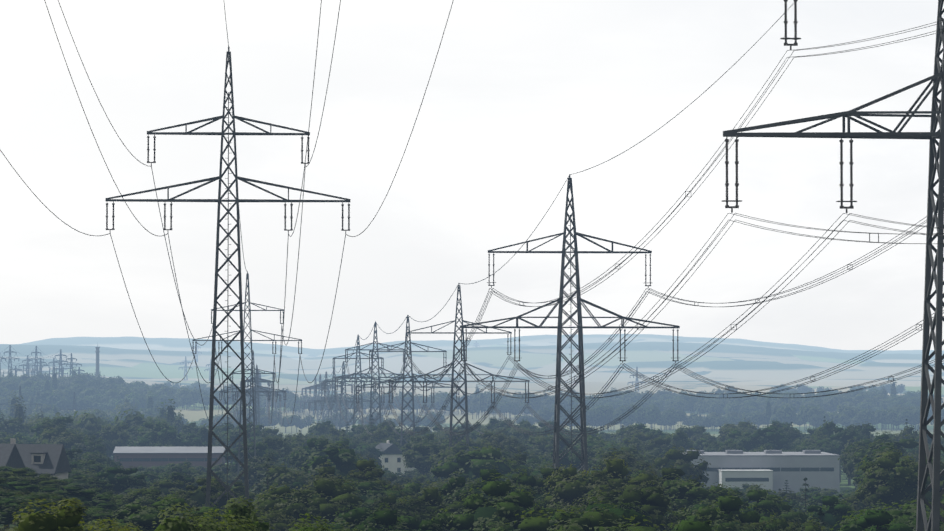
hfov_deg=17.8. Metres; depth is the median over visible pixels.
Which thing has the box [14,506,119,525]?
broadleaf tree
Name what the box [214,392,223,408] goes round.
tree grove
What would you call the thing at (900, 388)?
tree grove
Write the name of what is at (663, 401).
tree grove
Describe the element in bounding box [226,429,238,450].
broadleaf tree
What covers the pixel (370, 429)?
broadleaf tree
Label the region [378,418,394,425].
broadleaf tree
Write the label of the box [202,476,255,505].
broadleaf tree
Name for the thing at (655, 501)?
broadleaf tree
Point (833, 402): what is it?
tree grove
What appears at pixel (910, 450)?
broadleaf tree
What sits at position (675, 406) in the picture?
tree grove
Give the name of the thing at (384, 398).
tree grove
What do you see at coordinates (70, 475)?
broadleaf tree
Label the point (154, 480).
broadleaf tree
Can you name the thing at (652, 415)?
tree grove
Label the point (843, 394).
tree grove
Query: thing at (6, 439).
broadleaf tree
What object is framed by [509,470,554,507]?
broadleaf tree
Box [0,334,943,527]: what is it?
terrain
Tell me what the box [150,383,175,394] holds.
tree grove
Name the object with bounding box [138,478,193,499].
broadleaf tree
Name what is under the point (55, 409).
tree grove
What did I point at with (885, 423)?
tree grove
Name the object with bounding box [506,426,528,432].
broadleaf tree
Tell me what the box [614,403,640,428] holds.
tree grove
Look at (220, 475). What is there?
broadleaf tree
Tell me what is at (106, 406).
tree grove
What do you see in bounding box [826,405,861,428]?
tree grove
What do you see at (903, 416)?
tree grove
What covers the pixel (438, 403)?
tree grove
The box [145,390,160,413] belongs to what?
tree grove
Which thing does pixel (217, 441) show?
broadleaf tree
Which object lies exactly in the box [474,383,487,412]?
tree grove
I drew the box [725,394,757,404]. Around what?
tree grove
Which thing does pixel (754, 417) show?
tree grove
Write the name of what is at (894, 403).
tree grove
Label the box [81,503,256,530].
tree
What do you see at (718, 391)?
tree grove
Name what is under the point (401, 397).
tree grove
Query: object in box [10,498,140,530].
tree
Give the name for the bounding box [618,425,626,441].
spruce tree
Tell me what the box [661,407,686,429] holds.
tree grove
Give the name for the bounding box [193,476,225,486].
broadleaf tree
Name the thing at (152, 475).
broadleaf tree
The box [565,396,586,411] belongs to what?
tree grove
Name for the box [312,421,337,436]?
broadleaf tree
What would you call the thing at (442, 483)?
broadleaf tree
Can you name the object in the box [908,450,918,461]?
broadleaf tree
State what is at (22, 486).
broadleaf tree
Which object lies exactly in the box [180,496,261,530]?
broadleaf tree
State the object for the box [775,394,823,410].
tree grove
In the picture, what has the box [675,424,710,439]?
broadleaf tree
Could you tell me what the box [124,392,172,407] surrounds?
tree grove
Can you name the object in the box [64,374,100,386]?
tree grove
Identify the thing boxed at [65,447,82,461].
broadleaf tree
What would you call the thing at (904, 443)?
broadleaf tree
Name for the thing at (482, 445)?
broadleaf tree
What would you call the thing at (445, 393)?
tree grove
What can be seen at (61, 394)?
tree grove
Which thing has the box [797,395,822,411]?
tree grove
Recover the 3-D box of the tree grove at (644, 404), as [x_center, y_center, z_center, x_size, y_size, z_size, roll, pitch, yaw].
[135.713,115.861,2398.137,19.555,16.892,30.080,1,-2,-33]
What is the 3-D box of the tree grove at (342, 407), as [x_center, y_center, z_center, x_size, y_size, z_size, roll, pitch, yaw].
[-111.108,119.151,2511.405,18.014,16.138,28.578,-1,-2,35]
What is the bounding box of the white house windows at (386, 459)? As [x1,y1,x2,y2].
[385,458,400,471]
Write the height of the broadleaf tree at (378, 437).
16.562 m
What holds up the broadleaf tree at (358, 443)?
on the terrain
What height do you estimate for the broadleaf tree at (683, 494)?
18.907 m
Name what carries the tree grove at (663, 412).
on the terrain
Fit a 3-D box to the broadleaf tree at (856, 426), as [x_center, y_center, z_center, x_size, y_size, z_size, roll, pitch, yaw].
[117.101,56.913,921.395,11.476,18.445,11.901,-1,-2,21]
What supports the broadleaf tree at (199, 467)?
on the terrain
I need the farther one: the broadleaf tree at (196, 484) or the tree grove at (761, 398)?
the tree grove at (761, 398)
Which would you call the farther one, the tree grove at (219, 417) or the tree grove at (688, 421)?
the tree grove at (688, 421)
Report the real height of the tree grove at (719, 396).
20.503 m
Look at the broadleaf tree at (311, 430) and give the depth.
1054.22 m
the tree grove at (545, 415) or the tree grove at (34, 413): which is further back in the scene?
the tree grove at (545, 415)
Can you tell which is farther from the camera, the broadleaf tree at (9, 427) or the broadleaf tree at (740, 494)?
the broadleaf tree at (9, 427)
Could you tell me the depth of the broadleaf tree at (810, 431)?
1025.42 m
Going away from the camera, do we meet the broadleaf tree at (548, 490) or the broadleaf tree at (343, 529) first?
the broadleaf tree at (343, 529)
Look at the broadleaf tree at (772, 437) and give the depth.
881.68 m
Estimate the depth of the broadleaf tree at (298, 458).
595.79 m
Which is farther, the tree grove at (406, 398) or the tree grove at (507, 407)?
the tree grove at (406, 398)
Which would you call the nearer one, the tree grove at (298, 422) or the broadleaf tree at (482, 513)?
the broadleaf tree at (482, 513)
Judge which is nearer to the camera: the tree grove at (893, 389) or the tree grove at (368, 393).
the tree grove at (893, 389)
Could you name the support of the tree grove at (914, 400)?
on the terrain
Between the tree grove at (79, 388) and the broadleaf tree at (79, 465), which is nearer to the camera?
the broadleaf tree at (79, 465)
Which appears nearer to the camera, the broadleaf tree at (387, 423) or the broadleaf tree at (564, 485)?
the broadleaf tree at (564, 485)
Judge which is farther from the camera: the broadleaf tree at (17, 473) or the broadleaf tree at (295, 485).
the broadleaf tree at (295, 485)
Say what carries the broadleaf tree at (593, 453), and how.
on the terrain
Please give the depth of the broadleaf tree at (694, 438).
993.04 m
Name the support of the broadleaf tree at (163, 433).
on the terrain
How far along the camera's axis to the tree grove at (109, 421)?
1306.52 m
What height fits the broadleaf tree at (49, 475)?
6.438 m
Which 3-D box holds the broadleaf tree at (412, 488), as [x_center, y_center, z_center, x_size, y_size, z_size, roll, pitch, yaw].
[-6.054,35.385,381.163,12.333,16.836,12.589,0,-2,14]
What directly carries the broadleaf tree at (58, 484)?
on the terrain
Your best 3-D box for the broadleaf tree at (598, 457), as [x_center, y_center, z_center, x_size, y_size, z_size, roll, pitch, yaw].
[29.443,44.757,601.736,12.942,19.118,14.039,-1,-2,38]
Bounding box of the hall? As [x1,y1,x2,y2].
[687,450,839,492]
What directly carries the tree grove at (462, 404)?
on the terrain
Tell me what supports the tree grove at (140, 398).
on the terrain
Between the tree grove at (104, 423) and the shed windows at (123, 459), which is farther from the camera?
the tree grove at (104, 423)
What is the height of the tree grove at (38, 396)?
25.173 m
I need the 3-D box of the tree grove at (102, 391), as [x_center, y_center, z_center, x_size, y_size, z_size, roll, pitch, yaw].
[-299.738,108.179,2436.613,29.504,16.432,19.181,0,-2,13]
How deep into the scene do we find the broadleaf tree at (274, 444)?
729.53 m
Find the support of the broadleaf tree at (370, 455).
on the terrain
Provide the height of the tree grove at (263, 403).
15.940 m
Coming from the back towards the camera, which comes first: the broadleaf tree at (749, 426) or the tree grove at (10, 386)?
the tree grove at (10, 386)
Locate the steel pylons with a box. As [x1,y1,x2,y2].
[105,0,943,530]
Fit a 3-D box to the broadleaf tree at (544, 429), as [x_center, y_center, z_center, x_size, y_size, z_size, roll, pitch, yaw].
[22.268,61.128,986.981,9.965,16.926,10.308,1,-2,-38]
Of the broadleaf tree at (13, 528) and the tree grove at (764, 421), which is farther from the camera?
the tree grove at (764, 421)
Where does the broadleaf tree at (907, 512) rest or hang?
on the terrain
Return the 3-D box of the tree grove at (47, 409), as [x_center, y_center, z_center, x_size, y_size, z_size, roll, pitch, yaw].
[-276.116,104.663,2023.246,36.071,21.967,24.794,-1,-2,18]
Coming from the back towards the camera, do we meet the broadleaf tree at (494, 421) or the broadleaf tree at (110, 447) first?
the broadleaf tree at (494, 421)
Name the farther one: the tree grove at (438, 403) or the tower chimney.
the tower chimney
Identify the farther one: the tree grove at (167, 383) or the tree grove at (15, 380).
the tree grove at (167, 383)
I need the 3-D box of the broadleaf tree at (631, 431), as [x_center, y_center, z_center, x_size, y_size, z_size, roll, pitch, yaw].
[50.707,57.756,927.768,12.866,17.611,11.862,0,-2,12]
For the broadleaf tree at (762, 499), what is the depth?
298.36 m
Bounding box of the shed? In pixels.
[113,446,225,468]
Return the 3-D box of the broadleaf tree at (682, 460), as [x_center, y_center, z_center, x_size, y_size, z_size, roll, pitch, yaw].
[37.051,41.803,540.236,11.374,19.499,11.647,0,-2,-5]
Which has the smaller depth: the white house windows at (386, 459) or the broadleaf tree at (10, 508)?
the broadleaf tree at (10, 508)
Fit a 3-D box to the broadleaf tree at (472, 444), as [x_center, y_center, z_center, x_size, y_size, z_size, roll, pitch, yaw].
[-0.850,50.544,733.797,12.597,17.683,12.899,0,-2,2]
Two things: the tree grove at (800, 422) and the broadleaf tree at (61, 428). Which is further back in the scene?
the tree grove at (800, 422)
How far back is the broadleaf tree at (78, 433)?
907.87 m
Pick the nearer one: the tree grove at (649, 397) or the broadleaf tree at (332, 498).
the broadleaf tree at (332, 498)
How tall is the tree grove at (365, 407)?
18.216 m
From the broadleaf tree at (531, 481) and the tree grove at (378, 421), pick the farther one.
the tree grove at (378, 421)
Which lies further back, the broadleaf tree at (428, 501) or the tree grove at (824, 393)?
the tree grove at (824, 393)
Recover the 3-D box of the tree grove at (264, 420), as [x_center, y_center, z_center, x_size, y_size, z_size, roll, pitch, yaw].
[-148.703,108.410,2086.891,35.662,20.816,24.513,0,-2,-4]
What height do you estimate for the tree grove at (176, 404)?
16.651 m
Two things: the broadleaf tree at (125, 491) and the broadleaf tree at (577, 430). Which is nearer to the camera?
the broadleaf tree at (125, 491)
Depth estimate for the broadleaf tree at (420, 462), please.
687.99 m
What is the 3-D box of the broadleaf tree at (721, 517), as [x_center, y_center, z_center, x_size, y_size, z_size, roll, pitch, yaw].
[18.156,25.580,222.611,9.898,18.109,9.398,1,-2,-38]
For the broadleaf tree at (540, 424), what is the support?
on the terrain
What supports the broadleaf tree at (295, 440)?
on the terrain
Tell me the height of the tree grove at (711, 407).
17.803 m
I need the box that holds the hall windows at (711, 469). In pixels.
[703,468,833,481]
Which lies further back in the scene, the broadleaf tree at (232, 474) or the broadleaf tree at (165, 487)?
the broadleaf tree at (232, 474)
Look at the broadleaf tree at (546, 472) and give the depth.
331.48 m
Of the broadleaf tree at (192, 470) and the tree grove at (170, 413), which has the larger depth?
the tree grove at (170, 413)
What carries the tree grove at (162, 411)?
on the terrain
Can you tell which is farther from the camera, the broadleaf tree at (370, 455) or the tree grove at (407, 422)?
the tree grove at (407, 422)
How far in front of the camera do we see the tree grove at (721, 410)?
2393.10 m
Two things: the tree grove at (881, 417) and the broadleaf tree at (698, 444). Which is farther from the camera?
the tree grove at (881, 417)
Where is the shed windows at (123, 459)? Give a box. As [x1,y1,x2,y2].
[120,458,216,460]
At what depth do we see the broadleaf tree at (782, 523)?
234.03 m
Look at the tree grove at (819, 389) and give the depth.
3383.53 m
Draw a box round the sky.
[0,0,943,350]
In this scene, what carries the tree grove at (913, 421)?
on the terrain
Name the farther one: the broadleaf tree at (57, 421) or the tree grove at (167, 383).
the tree grove at (167, 383)
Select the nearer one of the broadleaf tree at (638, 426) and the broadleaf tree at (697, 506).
the broadleaf tree at (697, 506)
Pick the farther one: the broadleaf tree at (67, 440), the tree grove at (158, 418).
the tree grove at (158, 418)
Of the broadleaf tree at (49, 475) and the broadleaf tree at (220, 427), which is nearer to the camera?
the broadleaf tree at (49, 475)
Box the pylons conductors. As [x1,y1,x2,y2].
[0,0,943,434]
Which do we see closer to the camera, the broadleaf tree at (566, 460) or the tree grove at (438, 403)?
the broadleaf tree at (566, 460)
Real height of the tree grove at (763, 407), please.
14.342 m
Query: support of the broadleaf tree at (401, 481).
on the terrain
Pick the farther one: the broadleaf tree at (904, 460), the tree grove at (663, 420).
the tree grove at (663, 420)
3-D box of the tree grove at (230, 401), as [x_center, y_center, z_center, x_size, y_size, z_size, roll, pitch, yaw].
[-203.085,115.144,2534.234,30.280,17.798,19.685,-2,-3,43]
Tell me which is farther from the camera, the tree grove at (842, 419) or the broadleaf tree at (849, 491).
the tree grove at (842, 419)
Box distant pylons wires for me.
[1,346,73,375]
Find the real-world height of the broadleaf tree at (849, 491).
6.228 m
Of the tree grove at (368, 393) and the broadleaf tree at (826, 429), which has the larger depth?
the tree grove at (368, 393)
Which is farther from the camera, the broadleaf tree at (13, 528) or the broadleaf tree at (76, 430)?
the broadleaf tree at (76, 430)
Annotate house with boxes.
[0,444,25,468]
[10,439,71,479]
[375,440,404,475]
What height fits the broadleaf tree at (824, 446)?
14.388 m
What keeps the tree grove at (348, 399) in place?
on the terrain
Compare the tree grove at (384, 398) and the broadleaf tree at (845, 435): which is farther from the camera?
the tree grove at (384, 398)
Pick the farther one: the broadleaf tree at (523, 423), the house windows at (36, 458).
the broadleaf tree at (523, 423)
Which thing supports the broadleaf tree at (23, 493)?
on the terrain
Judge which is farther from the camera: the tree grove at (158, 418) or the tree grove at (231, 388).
the tree grove at (231, 388)
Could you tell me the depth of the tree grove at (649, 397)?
2562.89 m
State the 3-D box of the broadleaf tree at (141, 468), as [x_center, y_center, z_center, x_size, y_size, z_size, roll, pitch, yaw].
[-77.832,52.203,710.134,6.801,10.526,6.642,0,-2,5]
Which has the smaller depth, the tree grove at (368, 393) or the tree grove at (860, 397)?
the tree grove at (860, 397)
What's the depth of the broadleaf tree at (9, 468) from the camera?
369.47 m
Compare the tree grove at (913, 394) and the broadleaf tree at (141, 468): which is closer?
the broadleaf tree at (141, 468)
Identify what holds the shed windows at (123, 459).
in the shed
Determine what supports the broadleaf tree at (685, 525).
on the terrain
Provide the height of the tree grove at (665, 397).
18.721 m
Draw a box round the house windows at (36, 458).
[34,456,63,479]
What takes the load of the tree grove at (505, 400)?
on the terrain
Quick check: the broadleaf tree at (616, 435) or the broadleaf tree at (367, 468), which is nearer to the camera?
the broadleaf tree at (367, 468)
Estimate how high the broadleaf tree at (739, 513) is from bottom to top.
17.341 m
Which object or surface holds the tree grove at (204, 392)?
on the terrain
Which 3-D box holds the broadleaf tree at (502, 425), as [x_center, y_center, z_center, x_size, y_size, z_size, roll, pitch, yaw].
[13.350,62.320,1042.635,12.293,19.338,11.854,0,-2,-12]
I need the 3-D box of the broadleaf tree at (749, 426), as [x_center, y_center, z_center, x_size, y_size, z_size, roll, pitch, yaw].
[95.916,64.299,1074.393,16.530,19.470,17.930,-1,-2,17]
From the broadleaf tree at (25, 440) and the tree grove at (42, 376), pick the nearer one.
the broadleaf tree at (25, 440)
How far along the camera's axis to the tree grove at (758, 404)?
2397.07 m
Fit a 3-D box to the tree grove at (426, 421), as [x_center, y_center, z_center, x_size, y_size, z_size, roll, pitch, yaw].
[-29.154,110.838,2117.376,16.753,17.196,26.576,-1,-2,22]
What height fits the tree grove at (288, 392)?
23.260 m
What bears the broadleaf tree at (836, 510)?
on the terrain
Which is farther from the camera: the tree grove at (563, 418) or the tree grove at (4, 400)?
the tree grove at (4, 400)
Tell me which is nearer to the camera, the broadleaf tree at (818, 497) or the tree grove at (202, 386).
the broadleaf tree at (818, 497)
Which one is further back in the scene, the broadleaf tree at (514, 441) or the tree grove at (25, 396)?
the tree grove at (25, 396)
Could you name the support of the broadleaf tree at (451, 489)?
on the terrain
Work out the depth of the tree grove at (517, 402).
2413.32 m
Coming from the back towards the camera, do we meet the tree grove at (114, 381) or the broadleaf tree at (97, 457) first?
the tree grove at (114, 381)
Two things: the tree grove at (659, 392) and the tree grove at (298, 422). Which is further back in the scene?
the tree grove at (659, 392)
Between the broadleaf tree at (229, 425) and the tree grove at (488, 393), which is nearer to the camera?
the broadleaf tree at (229, 425)
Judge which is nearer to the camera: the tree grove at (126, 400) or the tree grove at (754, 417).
the tree grove at (126, 400)
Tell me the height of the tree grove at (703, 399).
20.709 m
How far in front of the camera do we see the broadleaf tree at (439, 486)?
388.15 m
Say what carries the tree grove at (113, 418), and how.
on the terrain
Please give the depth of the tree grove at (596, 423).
2103.32 m
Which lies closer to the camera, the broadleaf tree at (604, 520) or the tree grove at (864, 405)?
the broadleaf tree at (604, 520)
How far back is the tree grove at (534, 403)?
2389.55 m
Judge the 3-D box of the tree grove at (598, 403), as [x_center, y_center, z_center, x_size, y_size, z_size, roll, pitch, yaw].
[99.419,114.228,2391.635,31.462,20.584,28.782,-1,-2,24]
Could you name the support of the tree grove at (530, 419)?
on the terrain
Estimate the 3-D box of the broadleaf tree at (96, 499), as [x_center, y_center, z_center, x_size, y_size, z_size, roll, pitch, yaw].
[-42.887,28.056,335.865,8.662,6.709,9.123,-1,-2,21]
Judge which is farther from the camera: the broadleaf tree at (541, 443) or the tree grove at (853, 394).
the tree grove at (853, 394)
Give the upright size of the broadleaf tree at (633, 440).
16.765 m
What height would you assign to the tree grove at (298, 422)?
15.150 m
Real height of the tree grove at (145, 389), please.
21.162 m
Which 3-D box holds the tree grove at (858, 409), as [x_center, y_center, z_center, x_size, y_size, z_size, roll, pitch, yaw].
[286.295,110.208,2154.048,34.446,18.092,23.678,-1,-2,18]
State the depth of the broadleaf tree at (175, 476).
471.29 m
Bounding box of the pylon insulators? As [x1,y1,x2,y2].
[106,0,856,410]
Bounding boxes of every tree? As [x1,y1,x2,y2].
[0,417,32,435]
[0,434,20,443]
[0,465,36,476]
[0,468,54,524]
[0,471,12,484]
[0,475,5,489]
[0,476,41,492]
[0,488,29,496]
[0,489,56,529]
[0,493,92,525]
[7,468,44,477]
[7,519,19,530]
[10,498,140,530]
[12,432,37,443]
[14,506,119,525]
[15,414,24,435]
[25,421,41,435]
[27,477,68,492]
[29,414,73,440]
[30,492,83,505]
[32,485,121,510]
[37,420,72,442]
[38,427,87,449]
[38,472,64,486]
[59,479,81,491]
[64,475,114,492]
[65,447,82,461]
[66,426,86,435]
[67,428,88,437]
[68,470,92,479]
[69,422,79,429]
[69,460,97,472]
[71,435,107,456]
[71,468,98,478]
[72,451,111,466]
[77,459,107,472]
[78,522,115,530]
[79,421,103,432]
[79,518,118,526]
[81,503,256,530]
[88,487,122,505]
[93,466,147,493]
[95,422,133,460]
[95,436,119,456]
[104,517,114,529]
[111,486,185,508]
[111,493,223,530]
[112,487,146,495]
[121,435,155,446]
[122,425,149,443]
[133,464,149,473]
[135,420,179,446]
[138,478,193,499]
[141,470,171,482]
[143,466,166,473]
[147,476,169,486]
[153,443,172,446]
[156,470,195,490]
[159,464,191,477]
[163,461,191,471]
[174,431,207,446]
[175,475,237,519]
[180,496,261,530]
[181,420,199,438]
[181,464,206,476]
[189,465,206,471]
[191,425,214,446]
[192,470,228,484]
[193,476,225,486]
[194,496,361,530]
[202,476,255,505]
[212,435,225,445]
[213,422,226,431]
[213,428,221,436]
[213,462,242,476]
[220,421,238,432]
[220,427,235,444]
[223,440,281,473]
[225,471,243,482]
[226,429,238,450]
[228,421,262,446]
[237,463,272,490]
[243,453,287,471]
[247,435,270,444]
[250,460,316,499]
[250,505,302,530]
[251,422,267,436]
[251,433,293,462]
[251,475,262,500]
[252,473,364,527]
[254,457,275,503]
[255,478,308,499]
[262,427,282,438]
[278,435,307,447]
[284,433,334,469]
[285,432,304,437]
[286,519,357,530]
[288,446,301,465]
[291,433,313,441]
[300,457,408,498]
[301,443,384,479]
[306,419,334,436]
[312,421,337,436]
[312,476,411,507]
[313,501,428,530]
[318,434,352,442]
[323,426,349,437]
[328,502,373,522]
[334,437,363,459]
[341,436,366,446]
[346,423,378,437]
[348,443,385,463]
[350,503,451,530]
[351,426,376,438]
[355,429,386,444]
[359,452,383,468]
[368,435,401,448]
[369,482,468,530]
[372,423,399,443]
[375,422,384,431]
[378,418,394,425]
[386,472,421,487]
[393,426,415,437]
[399,436,446,453]
[401,478,446,497]
[402,439,448,475]
[402,469,418,478]
[404,431,438,457]
[411,424,431,435]
[413,469,430,479]
[418,478,476,493]
[419,479,474,495]
[427,443,475,478]
[430,443,535,483]
[431,473,560,530]
[432,423,459,433]
[435,465,523,530]
[437,431,471,445]
[447,437,485,450]
[456,421,479,434]
[471,438,514,454]
[473,422,484,428]
[475,428,508,440]
[480,424,497,430]
[480,429,511,445]
[482,416,501,429]
[493,432,526,450]
[494,501,665,530]
[495,417,524,429]
[495,449,534,473]
[500,448,525,465]
[501,495,659,530]
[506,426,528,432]
[507,463,562,492]
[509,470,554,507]
[517,418,539,430]
[526,434,572,454]
[530,452,549,458]
[530,464,544,479]
[535,420,569,435]
[537,426,551,436]
[540,471,576,493]
[542,452,660,509]
[547,448,589,470]
[562,480,687,530]
[565,423,599,440]
[568,433,633,454]
[577,445,609,459]
[588,441,645,467]
[593,428,615,440]
[595,445,659,478]
[607,511,720,530]
[611,425,629,440]
[617,434,644,446]
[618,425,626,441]
[618,426,644,442]
[619,421,648,436]
[622,430,654,445]
[623,465,650,478]
[629,462,709,494]
[641,425,667,441]
[643,435,676,453]
[645,448,692,463]
[651,444,710,483]
[658,473,741,515]
[660,429,694,451]
[664,497,740,518]
[667,495,778,524]
[670,489,781,530]
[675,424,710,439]
[690,434,715,441]
[693,438,708,449]
[703,440,721,449]
[704,443,723,451]
[717,439,743,451]
[718,418,758,436]
[718,425,747,442]
[723,428,757,451]
[727,485,749,502]
[734,515,795,530]
[737,483,762,491]
[739,484,807,526]
[740,484,773,503]
[748,424,791,449]
[753,443,772,451]
[766,513,824,530]
[767,423,801,443]
[772,419,794,429]
[774,490,807,506]
[781,441,801,450]
[787,516,833,530]
[789,448,802,451]
[794,437,836,453]
[796,478,813,513]
[797,491,864,530]
[798,486,824,500]
[802,427,816,439]
[802,431,826,443]
[803,492,844,509]
[806,502,857,514]
[811,486,839,495]
[813,510,829,530]
[814,420,835,438]
[822,432,841,454]
[830,502,915,530]
[832,489,856,497]
[833,425,866,484]
[835,494,943,530]
[838,437,883,479]
[838,493,875,512]
[840,421,872,432]
[840,432,894,466]
[850,434,918,482]
[852,470,863,487]
[854,446,943,509]
[855,424,875,441]
[858,440,910,484]
[886,501,943,511]
[893,425,918,446]
[895,456,915,465]
[901,435,931,448]
[905,446,918,455]
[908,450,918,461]
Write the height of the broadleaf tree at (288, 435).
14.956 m
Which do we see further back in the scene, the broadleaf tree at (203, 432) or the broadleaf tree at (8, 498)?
the broadleaf tree at (203, 432)
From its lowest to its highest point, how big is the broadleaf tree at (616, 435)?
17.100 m
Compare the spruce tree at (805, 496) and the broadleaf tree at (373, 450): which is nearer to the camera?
the spruce tree at (805, 496)
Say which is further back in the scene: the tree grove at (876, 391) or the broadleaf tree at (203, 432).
the tree grove at (876, 391)
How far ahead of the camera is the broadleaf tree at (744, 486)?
687.66 m
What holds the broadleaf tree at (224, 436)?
on the terrain
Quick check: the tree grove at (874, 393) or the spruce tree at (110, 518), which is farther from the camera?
the tree grove at (874, 393)
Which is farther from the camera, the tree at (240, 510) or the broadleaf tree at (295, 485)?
the broadleaf tree at (295, 485)
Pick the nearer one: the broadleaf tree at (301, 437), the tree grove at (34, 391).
the broadleaf tree at (301, 437)
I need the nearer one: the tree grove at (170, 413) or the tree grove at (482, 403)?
the tree grove at (170, 413)
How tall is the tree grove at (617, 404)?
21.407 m
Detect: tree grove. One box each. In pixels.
[0,374,20,385]
[0,390,14,397]
[0,390,17,417]
[0,396,23,409]
[1,379,41,388]
[3,403,47,414]
[4,382,40,393]
[7,368,16,378]
[7,411,56,416]
[13,396,43,423]
[15,385,51,396]
[16,391,35,400]
[19,374,50,382]
[20,379,59,391]
[22,416,82,424]
[24,414,37,422]
[29,391,41,411]
[30,372,51,380]
[31,390,87,410]
[40,405,78,416]
[43,369,58,391]
[47,390,66,399]
[50,377,69,383]
[50,404,58,415]
[52,409,152,430]
[57,383,83,389]
[59,388,84,399]
[60,384,95,394]
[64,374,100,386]
[69,378,110,389]
[70,416,125,425]
[76,397,102,410]
[77,387,129,399]
[81,409,108,420]
[83,383,116,390]
[84,372,105,379]
[89,392,117,401]
[90,402,141,419]
[96,389,106,395]
[97,397,141,411]
[99,383,128,391]
[99,394,108,403]
[101,377,128,386]
[101,417,112,458]
[105,414,123,420]
[108,393,154,408]
[116,387,143,395]
[117,387,138,395]
[123,395,138,409]
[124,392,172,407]
[127,382,141,387]
[134,381,145,385]
[136,388,165,396]
[139,408,156,417]
[140,386,171,396]
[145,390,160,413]
[145,397,180,408]
[147,416,177,433]
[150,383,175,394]
[156,386,201,409]
[157,402,181,422]
[163,397,183,438]
[165,381,189,388]
[174,415,188,424]
[177,388,216,407]
[177,423,213,437]
[178,395,216,408]
[189,381,215,392]
[195,388,220,407]
[197,414,233,425]
[207,414,236,426]
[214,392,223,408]
[218,392,248,409]
[219,385,240,405]
[230,406,282,428]
[232,407,282,428]
[246,393,275,409]
[261,396,300,413]
[275,387,299,398]
[279,414,314,432]
[281,393,310,410]
[282,393,302,412]
[289,398,326,413]
[319,408,356,429]
[325,396,360,413]
[329,399,353,410]
[357,412,398,425]
[359,397,383,413]
[360,391,393,411]
[366,395,401,414]
[376,394,420,413]
[391,391,415,413]
[393,394,442,411]
[397,411,423,429]
[421,411,445,431]
[431,398,457,414]
[434,394,458,413]
[440,392,458,412]
[455,394,497,414]
[464,396,504,418]
[471,391,511,411]
[472,391,497,413]
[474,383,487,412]
[479,388,491,419]
[492,397,522,413]
[492,401,525,419]
[497,394,543,417]
[509,390,532,413]
[514,409,553,425]
[518,395,569,415]
[537,405,594,425]
[546,410,587,430]
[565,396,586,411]
[578,397,614,409]
[586,395,628,410]
[586,405,629,430]
[590,420,606,430]
[595,387,622,398]
[603,391,643,403]
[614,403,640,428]
[614,404,661,428]
[619,390,652,400]
[630,400,659,410]
[635,411,675,429]
[643,399,674,411]
[652,394,674,410]
[653,388,674,410]
[654,411,679,429]
[659,399,669,407]
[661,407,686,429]
[665,403,686,411]
[671,392,699,414]
[674,395,710,415]
[676,390,711,394]
[682,413,722,429]
[691,416,727,431]
[692,415,725,430]
[693,397,727,416]
[696,399,725,417]
[701,386,737,398]
[708,412,743,424]
[715,392,756,400]
[716,403,728,414]
[724,401,760,414]
[724,411,764,428]
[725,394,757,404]
[741,397,770,401]
[743,394,787,412]
[751,390,782,400]
[757,411,771,428]
[759,404,780,412]
[764,397,777,426]
[769,384,790,392]
[769,404,828,430]
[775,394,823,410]
[789,394,802,402]
[791,384,814,396]
[792,392,817,399]
[794,412,816,430]
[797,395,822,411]
[804,391,834,398]
[810,412,851,426]
[816,386,837,392]
[821,391,847,399]
[823,395,854,411]
[823,395,860,411]
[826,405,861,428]
[835,397,884,411]
[846,389,872,399]
[849,384,879,392]
[850,408,903,430]
[852,393,892,404]
[852,402,881,411]
[854,407,886,428]
[864,387,882,395]
[865,392,878,397]
[871,407,898,429]
[875,405,908,428]
[879,383,905,395]
[879,396,919,409]
[880,377,897,398]
[887,400,915,409]
[892,406,932,429]
[896,407,943,430]
[897,390,920,397]
[900,406,927,430]
[906,401,932,413]
[908,394,942,404]
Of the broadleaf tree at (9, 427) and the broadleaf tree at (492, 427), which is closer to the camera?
the broadleaf tree at (9, 427)
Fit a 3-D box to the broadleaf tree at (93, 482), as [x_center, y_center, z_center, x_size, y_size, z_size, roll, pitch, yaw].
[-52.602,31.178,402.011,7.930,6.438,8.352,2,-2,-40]
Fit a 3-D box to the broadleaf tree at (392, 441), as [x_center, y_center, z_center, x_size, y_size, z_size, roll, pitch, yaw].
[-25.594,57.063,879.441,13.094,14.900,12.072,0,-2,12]
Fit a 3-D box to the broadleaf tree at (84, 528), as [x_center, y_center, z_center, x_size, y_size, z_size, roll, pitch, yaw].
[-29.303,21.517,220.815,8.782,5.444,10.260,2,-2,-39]
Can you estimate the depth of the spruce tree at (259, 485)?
451.09 m
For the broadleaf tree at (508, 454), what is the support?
on the terrain
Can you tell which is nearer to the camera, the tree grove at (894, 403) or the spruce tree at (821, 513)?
the spruce tree at (821, 513)
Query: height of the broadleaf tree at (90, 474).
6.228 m
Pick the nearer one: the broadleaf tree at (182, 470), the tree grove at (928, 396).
the broadleaf tree at (182, 470)
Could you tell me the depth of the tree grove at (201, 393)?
2573.41 m
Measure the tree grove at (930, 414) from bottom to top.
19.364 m
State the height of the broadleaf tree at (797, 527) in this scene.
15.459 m
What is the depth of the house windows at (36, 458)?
421.95 m
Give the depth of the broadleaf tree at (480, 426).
1057.45 m
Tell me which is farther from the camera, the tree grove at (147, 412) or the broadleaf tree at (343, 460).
the tree grove at (147, 412)
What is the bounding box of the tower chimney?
[95,345,99,375]
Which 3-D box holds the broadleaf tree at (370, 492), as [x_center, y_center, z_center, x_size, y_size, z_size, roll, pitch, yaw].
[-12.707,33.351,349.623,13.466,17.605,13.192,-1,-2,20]
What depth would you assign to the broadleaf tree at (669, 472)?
323.58 m
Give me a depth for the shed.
894.75 m
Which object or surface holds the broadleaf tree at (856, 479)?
on the terrain
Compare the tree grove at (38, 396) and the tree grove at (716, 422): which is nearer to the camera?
the tree grove at (716, 422)
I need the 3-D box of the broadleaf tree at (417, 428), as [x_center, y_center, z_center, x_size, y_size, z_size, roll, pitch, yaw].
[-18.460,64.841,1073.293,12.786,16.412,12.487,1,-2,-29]
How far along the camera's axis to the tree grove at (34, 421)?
1094.48 m

